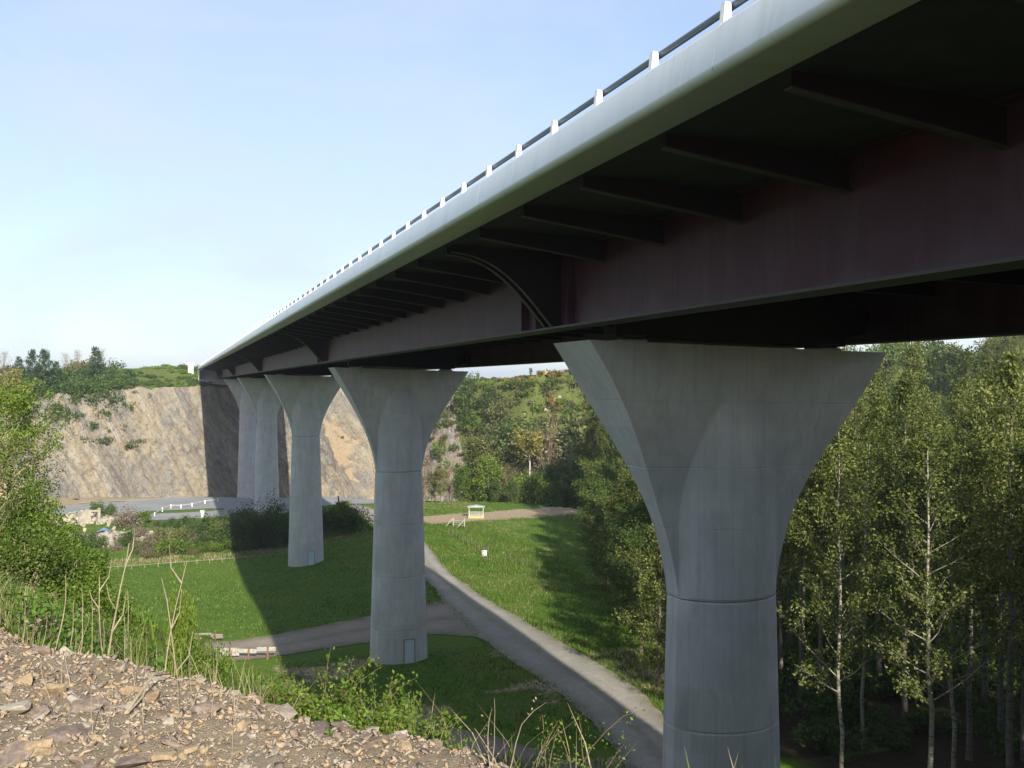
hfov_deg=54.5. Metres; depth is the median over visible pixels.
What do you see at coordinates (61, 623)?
dry stalk
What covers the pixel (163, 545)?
bush
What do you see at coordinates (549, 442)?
tree
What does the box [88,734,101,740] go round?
stone
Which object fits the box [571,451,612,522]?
edge tree
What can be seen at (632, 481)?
edge tree
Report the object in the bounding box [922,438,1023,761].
wood tree
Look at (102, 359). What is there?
tree
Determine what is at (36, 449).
young tree
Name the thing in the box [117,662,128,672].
stone
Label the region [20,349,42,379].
pine tree
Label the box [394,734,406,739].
stone
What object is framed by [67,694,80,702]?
stone
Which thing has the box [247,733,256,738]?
stone
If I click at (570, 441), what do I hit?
tree
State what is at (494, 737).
dry stalk
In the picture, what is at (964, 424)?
wood tree
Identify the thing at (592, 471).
edge tree
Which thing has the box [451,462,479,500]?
tree
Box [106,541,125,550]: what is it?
bush
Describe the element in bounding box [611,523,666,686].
edge tree
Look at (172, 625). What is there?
dry stalk
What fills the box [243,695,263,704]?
stone
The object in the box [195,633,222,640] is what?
plank fence
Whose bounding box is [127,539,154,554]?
bush
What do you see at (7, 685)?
stone
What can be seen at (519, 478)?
tree
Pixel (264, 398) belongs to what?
bridge pier
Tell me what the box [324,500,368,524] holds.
bush
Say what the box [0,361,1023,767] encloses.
ground
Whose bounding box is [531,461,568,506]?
tree
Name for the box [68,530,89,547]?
bush
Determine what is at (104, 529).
tarpaulin
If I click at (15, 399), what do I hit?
young tree
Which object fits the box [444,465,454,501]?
tree
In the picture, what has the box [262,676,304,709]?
bush
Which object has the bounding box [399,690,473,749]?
bramble
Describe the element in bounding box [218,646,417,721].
bramble
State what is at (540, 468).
tree
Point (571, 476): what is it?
tree
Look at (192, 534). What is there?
bush
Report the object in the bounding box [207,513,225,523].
bush
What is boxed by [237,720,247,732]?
stone
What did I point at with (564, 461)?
tree
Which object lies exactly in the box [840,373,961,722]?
wood tree
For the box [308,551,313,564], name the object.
door
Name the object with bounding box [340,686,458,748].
bramble
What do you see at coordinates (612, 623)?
rough verge grass
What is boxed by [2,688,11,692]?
stone
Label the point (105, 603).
bush
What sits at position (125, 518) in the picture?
bush
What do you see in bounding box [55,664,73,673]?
stone
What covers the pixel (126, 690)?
stone
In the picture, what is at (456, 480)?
tree
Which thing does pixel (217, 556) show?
field edge grass
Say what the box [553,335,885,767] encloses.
bridge pier
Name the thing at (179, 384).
bank scrub
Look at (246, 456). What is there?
bridge pier
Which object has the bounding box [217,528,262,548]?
bush
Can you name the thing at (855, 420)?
wood tree
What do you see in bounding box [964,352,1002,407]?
wood tree
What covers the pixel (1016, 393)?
wood tree
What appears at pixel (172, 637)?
dry stalk
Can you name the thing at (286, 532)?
bush
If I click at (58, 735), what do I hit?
stone
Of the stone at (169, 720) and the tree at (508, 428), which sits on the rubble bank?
the stone at (169, 720)
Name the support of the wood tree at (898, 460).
on the ground at (794, 755)
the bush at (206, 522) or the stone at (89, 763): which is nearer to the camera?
the stone at (89, 763)
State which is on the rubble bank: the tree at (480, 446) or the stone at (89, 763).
the stone at (89, 763)
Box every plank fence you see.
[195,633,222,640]
[220,647,275,659]
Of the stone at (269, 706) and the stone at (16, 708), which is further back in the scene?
the stone at (269, 706)
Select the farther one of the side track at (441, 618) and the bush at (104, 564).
the side track at (441, 618)
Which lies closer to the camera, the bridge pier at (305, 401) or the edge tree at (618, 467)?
the edge tree at (618, 467)
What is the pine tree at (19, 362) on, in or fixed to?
on the ground at (794, 755)
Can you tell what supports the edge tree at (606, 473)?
on the ground at (794, 755)
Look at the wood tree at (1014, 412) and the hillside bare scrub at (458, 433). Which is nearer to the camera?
the wood tree at (1014, 412)
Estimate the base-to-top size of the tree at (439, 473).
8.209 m
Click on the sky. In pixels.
(175, 175)
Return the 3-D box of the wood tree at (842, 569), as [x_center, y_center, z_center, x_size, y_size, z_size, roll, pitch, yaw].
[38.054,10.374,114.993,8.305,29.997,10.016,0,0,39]
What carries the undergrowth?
on the ground at (794, 755)
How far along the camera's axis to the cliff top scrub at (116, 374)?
261.61 m
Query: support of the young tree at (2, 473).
on the ground at (794, 755)
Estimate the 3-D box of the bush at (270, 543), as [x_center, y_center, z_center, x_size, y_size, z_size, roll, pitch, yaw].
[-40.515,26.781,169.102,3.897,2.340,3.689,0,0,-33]
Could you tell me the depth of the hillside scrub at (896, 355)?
268.15 m
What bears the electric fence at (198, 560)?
on the ground at (794, 755)
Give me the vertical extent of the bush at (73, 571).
1.474 m
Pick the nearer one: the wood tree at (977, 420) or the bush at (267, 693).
the bush at (267, 693)
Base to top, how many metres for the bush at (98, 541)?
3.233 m
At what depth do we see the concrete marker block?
296.49 m
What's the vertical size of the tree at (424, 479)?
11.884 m
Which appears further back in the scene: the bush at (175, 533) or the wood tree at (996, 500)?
the bush at (175, 533)
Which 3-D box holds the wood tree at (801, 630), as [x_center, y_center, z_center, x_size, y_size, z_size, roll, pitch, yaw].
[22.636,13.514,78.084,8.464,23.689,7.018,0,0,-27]
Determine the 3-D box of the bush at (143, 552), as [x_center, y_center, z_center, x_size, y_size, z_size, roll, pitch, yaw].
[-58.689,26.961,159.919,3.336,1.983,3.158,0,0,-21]
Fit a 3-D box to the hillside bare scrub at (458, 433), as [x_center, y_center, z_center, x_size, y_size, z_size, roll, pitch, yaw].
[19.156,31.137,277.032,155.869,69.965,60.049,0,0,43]
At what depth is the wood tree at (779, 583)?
83.80 m
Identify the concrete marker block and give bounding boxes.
[188,363,193,372]
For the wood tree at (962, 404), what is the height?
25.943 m
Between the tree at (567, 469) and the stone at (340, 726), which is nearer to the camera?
the stone at (340, 726)
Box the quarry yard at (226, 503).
[42,496,373,519]
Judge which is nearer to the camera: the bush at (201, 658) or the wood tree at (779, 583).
the bush at (201, 658)
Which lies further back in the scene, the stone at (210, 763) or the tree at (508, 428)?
the tree at (508, 428)
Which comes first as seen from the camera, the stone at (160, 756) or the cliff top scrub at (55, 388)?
the stone at (160, 756)
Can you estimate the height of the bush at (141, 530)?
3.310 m
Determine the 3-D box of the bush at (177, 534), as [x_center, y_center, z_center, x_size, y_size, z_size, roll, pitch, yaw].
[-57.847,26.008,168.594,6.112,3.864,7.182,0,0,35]
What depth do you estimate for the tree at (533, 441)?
220.03 m
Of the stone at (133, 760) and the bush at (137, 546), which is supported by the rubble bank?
the stone at (133, 760)
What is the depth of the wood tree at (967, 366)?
156.99 m
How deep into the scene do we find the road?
86.49 m
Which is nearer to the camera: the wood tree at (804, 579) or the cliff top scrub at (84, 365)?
the wood tree at (804, 579)
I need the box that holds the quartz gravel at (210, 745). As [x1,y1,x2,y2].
[1,632,470,767]
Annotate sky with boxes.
[0,0,1004,378]
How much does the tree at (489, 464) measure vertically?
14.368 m
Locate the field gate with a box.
[446,517,464,526]
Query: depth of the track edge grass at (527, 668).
91.82 m
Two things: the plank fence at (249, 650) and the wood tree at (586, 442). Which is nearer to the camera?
the plank fence at (249, 650)
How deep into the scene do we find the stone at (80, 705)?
5.15 m
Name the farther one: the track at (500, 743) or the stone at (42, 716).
the track at (500, 743)
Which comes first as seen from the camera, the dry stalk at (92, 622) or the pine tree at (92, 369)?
the dry stalk at (92, 622)
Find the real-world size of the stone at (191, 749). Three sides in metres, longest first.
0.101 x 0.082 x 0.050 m
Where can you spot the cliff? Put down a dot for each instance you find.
(190, 446)
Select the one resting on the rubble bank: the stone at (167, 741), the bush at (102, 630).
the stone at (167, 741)
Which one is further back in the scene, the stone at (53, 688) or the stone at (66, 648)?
the stone at (66, 648)
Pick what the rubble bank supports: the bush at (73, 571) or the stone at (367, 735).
the stone at (367, 735)
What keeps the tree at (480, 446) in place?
on the ground at (794, 755)
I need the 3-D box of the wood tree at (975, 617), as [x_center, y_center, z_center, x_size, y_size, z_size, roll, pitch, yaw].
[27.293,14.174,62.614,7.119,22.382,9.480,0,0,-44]
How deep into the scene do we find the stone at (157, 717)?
4.96 m
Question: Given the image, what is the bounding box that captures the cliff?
[0,385,469,501]
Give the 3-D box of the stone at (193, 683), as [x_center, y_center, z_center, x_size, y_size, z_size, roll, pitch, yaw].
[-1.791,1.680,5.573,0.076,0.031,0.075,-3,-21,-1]
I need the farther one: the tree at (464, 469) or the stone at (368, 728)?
the tree at (464, 469)
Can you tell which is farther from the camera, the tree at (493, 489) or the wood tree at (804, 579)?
the tree at (493, 489)
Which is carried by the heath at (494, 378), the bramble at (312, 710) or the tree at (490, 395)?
the tree at (490, 395)
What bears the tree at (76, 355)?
on the ground at (794, 755)
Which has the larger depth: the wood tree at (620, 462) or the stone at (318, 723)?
the wood tree at (620, 462)
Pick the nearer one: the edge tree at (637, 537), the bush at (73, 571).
the bush at (73, 571)
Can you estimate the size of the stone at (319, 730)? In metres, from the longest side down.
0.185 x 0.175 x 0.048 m
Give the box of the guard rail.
[154,498,217,515]
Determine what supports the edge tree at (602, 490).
on the ground at (794, 755)
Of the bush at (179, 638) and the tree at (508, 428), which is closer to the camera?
the bush at (179, 638)
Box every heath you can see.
[430,369,579,497]
[442,369,577,500]
[502,369,584,471]
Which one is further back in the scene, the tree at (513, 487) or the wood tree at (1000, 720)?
the tree at (513, 487)
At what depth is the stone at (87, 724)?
4.89 m
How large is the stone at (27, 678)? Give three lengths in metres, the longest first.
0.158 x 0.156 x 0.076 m
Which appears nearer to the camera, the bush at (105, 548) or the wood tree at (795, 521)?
the wood tree at (795, 521)
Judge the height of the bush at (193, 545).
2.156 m
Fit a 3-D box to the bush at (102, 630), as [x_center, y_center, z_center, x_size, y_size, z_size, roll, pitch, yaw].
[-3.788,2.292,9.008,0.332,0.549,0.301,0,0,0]
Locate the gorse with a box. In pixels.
[536,369,585,410]
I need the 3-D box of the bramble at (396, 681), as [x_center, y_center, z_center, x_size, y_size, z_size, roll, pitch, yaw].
[-0.948,2.049,6.159,0.793,0.682,1.253,0,0,-9]
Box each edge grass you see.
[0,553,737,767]
[84,528,370,566]
[362,505,662,767]
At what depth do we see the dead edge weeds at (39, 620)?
8.45 m
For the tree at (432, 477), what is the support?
on the ground at (794, 755)
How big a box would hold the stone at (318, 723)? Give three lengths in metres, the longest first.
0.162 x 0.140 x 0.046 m
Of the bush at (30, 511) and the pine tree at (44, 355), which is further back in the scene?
the pine tree at (44, 355)
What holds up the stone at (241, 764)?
on the rubble bank
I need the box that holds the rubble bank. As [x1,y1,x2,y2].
[0,634,503,767]
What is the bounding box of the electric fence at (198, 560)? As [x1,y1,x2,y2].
[105,553,283,568]
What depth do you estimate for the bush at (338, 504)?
199.35 m
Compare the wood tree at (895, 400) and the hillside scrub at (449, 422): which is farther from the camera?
the hillside scrub at (449, 422)
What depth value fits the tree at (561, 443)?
267.80 m
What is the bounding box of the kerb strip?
[79,497,190,502]
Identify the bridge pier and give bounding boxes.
[224,378,255,498]
[237,376,280,511]
[264,374,339,566]
[328,366,468,664]
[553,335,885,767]
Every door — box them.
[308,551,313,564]
[405,640,413,663]
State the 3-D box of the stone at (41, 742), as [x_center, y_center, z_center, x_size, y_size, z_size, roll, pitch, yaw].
[-2.207,1.692,4.632,0.119,0.076,0.155,0,0,12]
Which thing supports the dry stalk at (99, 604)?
on the ground at (794, 755)
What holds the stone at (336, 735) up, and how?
on the rubble bank
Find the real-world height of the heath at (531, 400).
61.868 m
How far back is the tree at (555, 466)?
225.90 m
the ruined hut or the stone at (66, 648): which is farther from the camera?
the ruined hut
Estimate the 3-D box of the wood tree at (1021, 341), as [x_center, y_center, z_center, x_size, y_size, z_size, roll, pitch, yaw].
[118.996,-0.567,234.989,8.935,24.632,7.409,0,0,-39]
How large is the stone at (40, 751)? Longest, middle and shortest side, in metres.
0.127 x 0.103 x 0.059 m
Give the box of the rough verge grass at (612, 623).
[359,508,665,710]
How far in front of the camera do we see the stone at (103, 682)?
5.64 m
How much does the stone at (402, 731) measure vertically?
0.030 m
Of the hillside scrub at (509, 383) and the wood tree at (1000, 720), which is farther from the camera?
the hillside scrub at (509, 383)
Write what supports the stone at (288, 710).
on the rubble bank
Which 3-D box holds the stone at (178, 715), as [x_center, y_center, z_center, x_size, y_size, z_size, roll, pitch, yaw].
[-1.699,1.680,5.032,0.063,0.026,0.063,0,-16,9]
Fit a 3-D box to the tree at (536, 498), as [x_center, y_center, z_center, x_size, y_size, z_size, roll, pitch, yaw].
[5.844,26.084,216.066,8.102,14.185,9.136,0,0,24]
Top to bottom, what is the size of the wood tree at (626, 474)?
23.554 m
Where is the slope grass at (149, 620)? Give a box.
[92,591,640,767]
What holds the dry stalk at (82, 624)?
on the rubble bank
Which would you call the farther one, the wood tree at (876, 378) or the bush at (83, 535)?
the bush at (83, 535)
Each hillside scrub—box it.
[423,375,592,500]
[425,372,592,500]
[429,376,575,500]
[841,336,1023,415]
[859,336,1023,418]
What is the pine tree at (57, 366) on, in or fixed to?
on the ground at (794, 755)
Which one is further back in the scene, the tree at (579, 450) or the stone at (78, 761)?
the tree at (579, 450)
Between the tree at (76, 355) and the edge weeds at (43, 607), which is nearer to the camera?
the edge weeds at (43, 607)
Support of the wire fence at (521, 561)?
on the ground at (794, 755)
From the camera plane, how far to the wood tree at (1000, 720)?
69.84 m
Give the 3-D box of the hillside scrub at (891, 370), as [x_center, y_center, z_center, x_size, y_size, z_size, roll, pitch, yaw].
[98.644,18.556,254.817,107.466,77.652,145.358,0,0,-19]
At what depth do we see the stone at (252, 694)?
5.56 m
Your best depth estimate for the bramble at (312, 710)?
5.96 m
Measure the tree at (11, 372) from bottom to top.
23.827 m
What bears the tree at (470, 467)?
on the ground at (794, 755)
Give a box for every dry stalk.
[55,595,65,650]
[80,595,82,651]
[89,560,111,650]
[91,597,92,653]
[91,679,92,733]
[106,530,134,655]
[127,589,128,657]
[161,578,192,674]
[164,545,186,672]
[492,701,494,767]
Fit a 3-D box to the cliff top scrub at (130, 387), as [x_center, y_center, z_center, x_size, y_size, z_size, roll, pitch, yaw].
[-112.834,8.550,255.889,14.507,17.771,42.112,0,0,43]
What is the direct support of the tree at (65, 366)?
on the ground at (794, 755)
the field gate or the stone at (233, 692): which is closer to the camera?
the stone at (233, 692)
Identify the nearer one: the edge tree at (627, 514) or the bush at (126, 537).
the edge tree at (627, 514)
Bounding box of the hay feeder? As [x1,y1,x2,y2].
[468,504,484,517]
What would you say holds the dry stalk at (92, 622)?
on the ground at (794, 755)
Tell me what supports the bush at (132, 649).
on the ground at (794, 755)
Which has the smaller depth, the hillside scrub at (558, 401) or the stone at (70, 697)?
the stone at (70, 697)
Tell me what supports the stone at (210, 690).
on the rubble bank
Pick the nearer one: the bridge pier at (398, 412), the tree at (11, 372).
the bridge pier at (398, 412)
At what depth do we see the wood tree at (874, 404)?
81.85 m
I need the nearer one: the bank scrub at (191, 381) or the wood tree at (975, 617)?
the wood tree at (975, 617)
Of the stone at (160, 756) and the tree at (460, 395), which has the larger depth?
the tree at (460, 395)
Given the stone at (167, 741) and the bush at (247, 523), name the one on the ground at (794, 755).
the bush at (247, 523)
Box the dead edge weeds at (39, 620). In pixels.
[7,571,336,716]
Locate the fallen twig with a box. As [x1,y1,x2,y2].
[124,673,169,713]
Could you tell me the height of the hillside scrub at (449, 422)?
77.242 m
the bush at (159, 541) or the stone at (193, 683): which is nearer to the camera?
the stone at (193, 683)
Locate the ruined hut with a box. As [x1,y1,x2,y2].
[78,508,100,523]
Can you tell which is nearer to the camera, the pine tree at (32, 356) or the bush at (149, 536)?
the bush at (149, 536)
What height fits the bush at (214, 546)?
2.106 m
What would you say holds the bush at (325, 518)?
on the ground at (794, 755)
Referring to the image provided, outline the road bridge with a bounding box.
[198,0,1023,378]
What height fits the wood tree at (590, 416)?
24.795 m
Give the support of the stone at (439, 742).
on the rubble bank
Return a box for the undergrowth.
[582,500,1020,763]
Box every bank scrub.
[67,365,198,393]
[131,364,215,386]
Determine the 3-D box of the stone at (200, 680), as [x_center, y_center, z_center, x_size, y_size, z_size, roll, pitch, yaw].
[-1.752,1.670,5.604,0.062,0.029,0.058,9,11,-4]
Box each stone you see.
[0,682,12,688]
[0,699,30,714]
[0,740,34,767]
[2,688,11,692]
[14,672,32,685]
[23,737,53,750]
[26,706,49,718]
[27,645,50,655]
[33,746,55,756]
[34,714,45,719]
[40,683,66,695]
[44,692,59,705]
[44,723,88,744]
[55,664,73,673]
[59,646,73,653]
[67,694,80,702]
[67,756,84,765]
[68,696,112,713]
[76,757,102,767]
[78,722,91,727]
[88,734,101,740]
[96,678,107,686]
[110,704,129,708]
[114,693,120,698]
[114,754,151,767]
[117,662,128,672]
[120,686,141,694]
[140,677,165,681]
[141,689,159,700]
[151,751,173,761]
[155,715,168,720]
[160,735,183,746]
[162,716,173,724]
[169,713,182,717]
[178,752,187,759]
[182,745,200,753]
[186,681,196,685]
[191,701,223,712]
[194,761,207,767]
[196,677,207,683]
[196,713,209,721]
[205,759,215,767]
[207,688,219,692]
[231,690,240,694]
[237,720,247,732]
[239,762,250,767]
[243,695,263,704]
[247,692,263,704]
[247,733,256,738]
[264,703,280,708]
[268,746,279,756]
[273,703,297,719]
[307,725,329,737]
[311,721,329,726]
[331,721,351,733]
[332,732,344,740]
[358,732,372,739]
[360,726,378,732]
[361,734,392,749]
[393,730,408,735]
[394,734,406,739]
[398,739,408,749]
[433,739,442,747]
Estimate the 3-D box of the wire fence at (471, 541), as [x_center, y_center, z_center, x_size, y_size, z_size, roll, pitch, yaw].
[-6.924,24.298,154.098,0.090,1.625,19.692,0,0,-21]
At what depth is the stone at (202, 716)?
4.94 m
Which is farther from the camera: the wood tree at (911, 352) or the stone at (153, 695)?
the wood tree at (911, 352)
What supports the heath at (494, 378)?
on the ground at (794, 755)
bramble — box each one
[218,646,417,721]
[257,656,347,719]
[291,676,465,737]
[294,656,420,730]
[299,688,407,725]
[324,690,421,736]
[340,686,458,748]
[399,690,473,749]
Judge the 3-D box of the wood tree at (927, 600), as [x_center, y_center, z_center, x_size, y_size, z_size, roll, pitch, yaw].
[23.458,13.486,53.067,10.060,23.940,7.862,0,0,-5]
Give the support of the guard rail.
on the ground at (794, 755)
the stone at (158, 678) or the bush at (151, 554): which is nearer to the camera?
the stone at (158, 678)
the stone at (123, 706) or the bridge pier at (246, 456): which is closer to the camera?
the stone at (123, 706)
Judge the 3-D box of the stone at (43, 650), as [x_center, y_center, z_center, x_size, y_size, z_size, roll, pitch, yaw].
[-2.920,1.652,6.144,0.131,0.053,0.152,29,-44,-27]
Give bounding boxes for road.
[349,504,663,767]
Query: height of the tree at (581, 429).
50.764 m
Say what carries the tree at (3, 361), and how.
on the ground at (794, 755)
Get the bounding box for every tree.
[0,349,11,376]
[0,363,33,437]
[0,374,73,535]
[0,432,31,540]
[1,404,68,513]
[13,356,25,375]
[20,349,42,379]
[28,348,60,384]
[50,361,63,379]
[59,351,69,373]
[66,347,81,373]
[81,346,108,379]
[99,347,113,373]
[422,455,433,503]
[423,471,437,501]
[433,468,449,501]
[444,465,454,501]
[448,472,465,501]
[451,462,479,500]
[453,371,482,436]
[458,446,481,501]
[460,430,496,501]
[470,452,506,502]
[475,382,502,423]
[480,406,544,501]
[483,394,517,455]
[487,446,508,502]
[488,476,501,502]
[497,458,525,502]
[498,433,530,502]
[501,471,537,504]
[502,406,567,481]
[502,478,523,503]
[507,422,545,497]
[520,472,556,505]
[525,453,553,502]
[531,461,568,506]
[534,421,578,470]
[539,457,569,502]
[540,477,576,507]
[541,444,577,507]
[554,442,578,504]
[555,407,592,471]
[556,458,589,509]
[562,395,598,456]
[565,435,594,505]
[568,474,627,583]
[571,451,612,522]
[573,434,597,499]
[575,427,607,487]
[575,457,620,537]
[576,460,621,558]
[580,413,609,464]
[582,399,604,453]
[587,488,646,598]
[588,444,632,500]
[591,500,653,614]
[592,418,612,457]
[594,415,619,485]
[598,454,640,495]
[603,471,658,569]
[606,449,643,549]
[609,493,666,628]
[609,517,666,653]
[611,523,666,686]
[613,468,653,575]
[776,416,912,767]
[776,501,829,677]
[780,463,854,702]
[785,440,878,699]
[785,492,824,648]
[794,425,921,748]
[799,480,816,599]
[811,395,900,627]
[816,411,870,605]
[819,379,888,665]
[820,347,873,573]
[826,388,919,678]
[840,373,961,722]
[846,412,1023,767]
[857,363,901,573]
[875,454,960,684]
[880,407,914,589]
[882,341,959,591]
[886,433,1021,767]
[890,370,905,538]
[899,414,964,679]
[909,394,941,507]
[922,367,1023,708]
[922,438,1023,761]
[929,374,983,632]
[932,390,947,418]
[936,381,976,492]
[938,346,1023,767]
[944,347,982,406]
[944,414,1022,739]
[956,397,986,449]
[961,443,1023,761]
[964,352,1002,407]
[972,337,1004,382]
[972,426,1023,621]
[987,337,1003,372]
[993,335,1023,383]
[996,336,1023,380]
[1001,379,1023,566]
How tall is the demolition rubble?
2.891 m
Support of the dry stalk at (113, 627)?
on the ground at (794, 755)
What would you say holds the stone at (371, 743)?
on the rubble bank
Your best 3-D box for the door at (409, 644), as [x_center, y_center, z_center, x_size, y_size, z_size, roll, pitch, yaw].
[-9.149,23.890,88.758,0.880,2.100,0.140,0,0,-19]
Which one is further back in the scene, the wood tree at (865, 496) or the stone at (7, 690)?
the wood tree at (865, 496)
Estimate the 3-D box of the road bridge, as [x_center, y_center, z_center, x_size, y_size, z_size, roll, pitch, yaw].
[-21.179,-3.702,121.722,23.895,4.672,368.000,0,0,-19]
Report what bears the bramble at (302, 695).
on the ground at (794, 755)
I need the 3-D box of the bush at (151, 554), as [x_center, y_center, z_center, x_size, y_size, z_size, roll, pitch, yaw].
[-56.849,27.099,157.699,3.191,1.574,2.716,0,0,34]
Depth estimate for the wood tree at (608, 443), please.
161.82 m
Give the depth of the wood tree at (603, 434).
168.00 m
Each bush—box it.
[0,468,87,563]
[0,507,82,593]
[0,590,13,618]
[6,527,102,599]
[32,528,117,609]
[32,560,159,640]
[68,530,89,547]
[76,607,110,649]
[85,529,109,547]
[89,499,117,515]
[93,547,112,559]
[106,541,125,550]
[109,503,143,528]
[113,529,135,546]
[125,633,149,667]
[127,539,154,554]
[129,533,157,546]
[131,510,155,523]
[132,522,149,538]
[138,545,154,556]
[143,550,163,558]
[147,535,181,552]
[149,526,186,541]
[152,519,166,527]
[153,536,191,556]
[157,527,190,540]
[160,567,200,677]
[163,516,182,527]
[177,514,196,524]
[177,625,241,689]
[182,512,215,540]
[183,541,203,551]
[184,529,204,542]
[185,547,200,554]
[190,524,227,549]
[200,541,223,551]
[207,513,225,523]
[207,524,235,547]
[213,488,289,549]
[214,669,245,694]
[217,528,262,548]
[220,535,248,550]
[244,528,270,549]
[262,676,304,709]
[265,537,283,547]
[276,521,288,541]
[322,506,339,532]
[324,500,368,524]
[324,506,373,536]
[334,499,352,509]
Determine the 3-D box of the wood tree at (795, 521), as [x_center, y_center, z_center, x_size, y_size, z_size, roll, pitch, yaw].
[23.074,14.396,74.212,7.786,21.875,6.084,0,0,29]
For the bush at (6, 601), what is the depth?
9.52 m
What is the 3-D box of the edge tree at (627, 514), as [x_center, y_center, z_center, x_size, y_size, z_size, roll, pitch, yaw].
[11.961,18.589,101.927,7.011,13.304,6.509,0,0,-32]
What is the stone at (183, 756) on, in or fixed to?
on the rubble bank
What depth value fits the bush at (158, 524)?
191.60 m
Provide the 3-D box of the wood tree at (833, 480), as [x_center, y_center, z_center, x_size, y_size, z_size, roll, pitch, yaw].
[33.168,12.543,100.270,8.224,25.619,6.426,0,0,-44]
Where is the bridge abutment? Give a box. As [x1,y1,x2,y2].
[197,369,230,384]
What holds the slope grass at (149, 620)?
on the ground at (794, 755)
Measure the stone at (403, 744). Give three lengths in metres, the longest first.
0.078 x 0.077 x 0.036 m
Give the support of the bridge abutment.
on the cliff
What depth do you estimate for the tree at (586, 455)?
205.84 m
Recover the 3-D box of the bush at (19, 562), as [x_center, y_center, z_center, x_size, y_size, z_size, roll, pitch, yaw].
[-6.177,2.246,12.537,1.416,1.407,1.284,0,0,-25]
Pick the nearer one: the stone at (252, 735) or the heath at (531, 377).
the stone at (252, 735)
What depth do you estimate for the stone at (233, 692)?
5.83 m
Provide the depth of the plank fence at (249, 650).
90.01 m
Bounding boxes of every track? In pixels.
[197,600,486,660]
[297,702,611,767]
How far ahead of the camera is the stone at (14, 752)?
4.55 m
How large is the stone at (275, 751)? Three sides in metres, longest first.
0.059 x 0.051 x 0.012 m
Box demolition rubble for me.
[50,510,155,547]
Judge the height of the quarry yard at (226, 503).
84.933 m
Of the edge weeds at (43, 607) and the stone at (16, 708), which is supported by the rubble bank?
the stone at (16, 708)
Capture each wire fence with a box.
[452,529,488,552]
[505,553,539,569]
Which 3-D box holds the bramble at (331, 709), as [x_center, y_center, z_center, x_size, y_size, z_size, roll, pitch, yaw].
[-0.828,2.061,5.877,0.844,0.565,0.843,0,0,-37]
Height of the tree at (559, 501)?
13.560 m
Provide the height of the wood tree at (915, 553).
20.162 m
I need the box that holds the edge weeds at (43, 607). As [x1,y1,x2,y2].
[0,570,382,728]
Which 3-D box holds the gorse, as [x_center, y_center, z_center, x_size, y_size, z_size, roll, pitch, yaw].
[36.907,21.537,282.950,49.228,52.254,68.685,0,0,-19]
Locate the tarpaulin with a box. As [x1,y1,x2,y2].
[97,527,111,531]
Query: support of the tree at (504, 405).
on the ground at (794, 755)
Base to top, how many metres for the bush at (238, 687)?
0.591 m
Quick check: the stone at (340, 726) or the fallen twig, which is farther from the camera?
the fallen twig
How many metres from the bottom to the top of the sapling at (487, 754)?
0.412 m
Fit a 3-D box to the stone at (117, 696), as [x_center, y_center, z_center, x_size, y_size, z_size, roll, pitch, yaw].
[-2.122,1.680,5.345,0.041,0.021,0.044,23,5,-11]
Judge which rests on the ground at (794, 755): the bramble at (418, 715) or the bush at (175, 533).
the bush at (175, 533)
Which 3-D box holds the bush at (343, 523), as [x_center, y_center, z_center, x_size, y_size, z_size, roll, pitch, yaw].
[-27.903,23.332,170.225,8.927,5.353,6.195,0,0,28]
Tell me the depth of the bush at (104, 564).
20.25 m
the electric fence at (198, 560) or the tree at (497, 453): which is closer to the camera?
the electric fence at (198, 560)
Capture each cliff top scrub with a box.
[0,358,109,429]
[0,358,138,428]
[0,376,142,455]
[0,384,151,445]
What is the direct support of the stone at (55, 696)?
on the rubble bank
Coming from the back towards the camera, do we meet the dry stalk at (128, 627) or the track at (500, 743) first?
the track at (500, 743)
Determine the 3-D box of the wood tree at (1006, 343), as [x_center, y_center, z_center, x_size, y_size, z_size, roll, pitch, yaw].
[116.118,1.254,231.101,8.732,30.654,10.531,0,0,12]
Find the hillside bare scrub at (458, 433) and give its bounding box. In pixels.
[423,387,584,501]

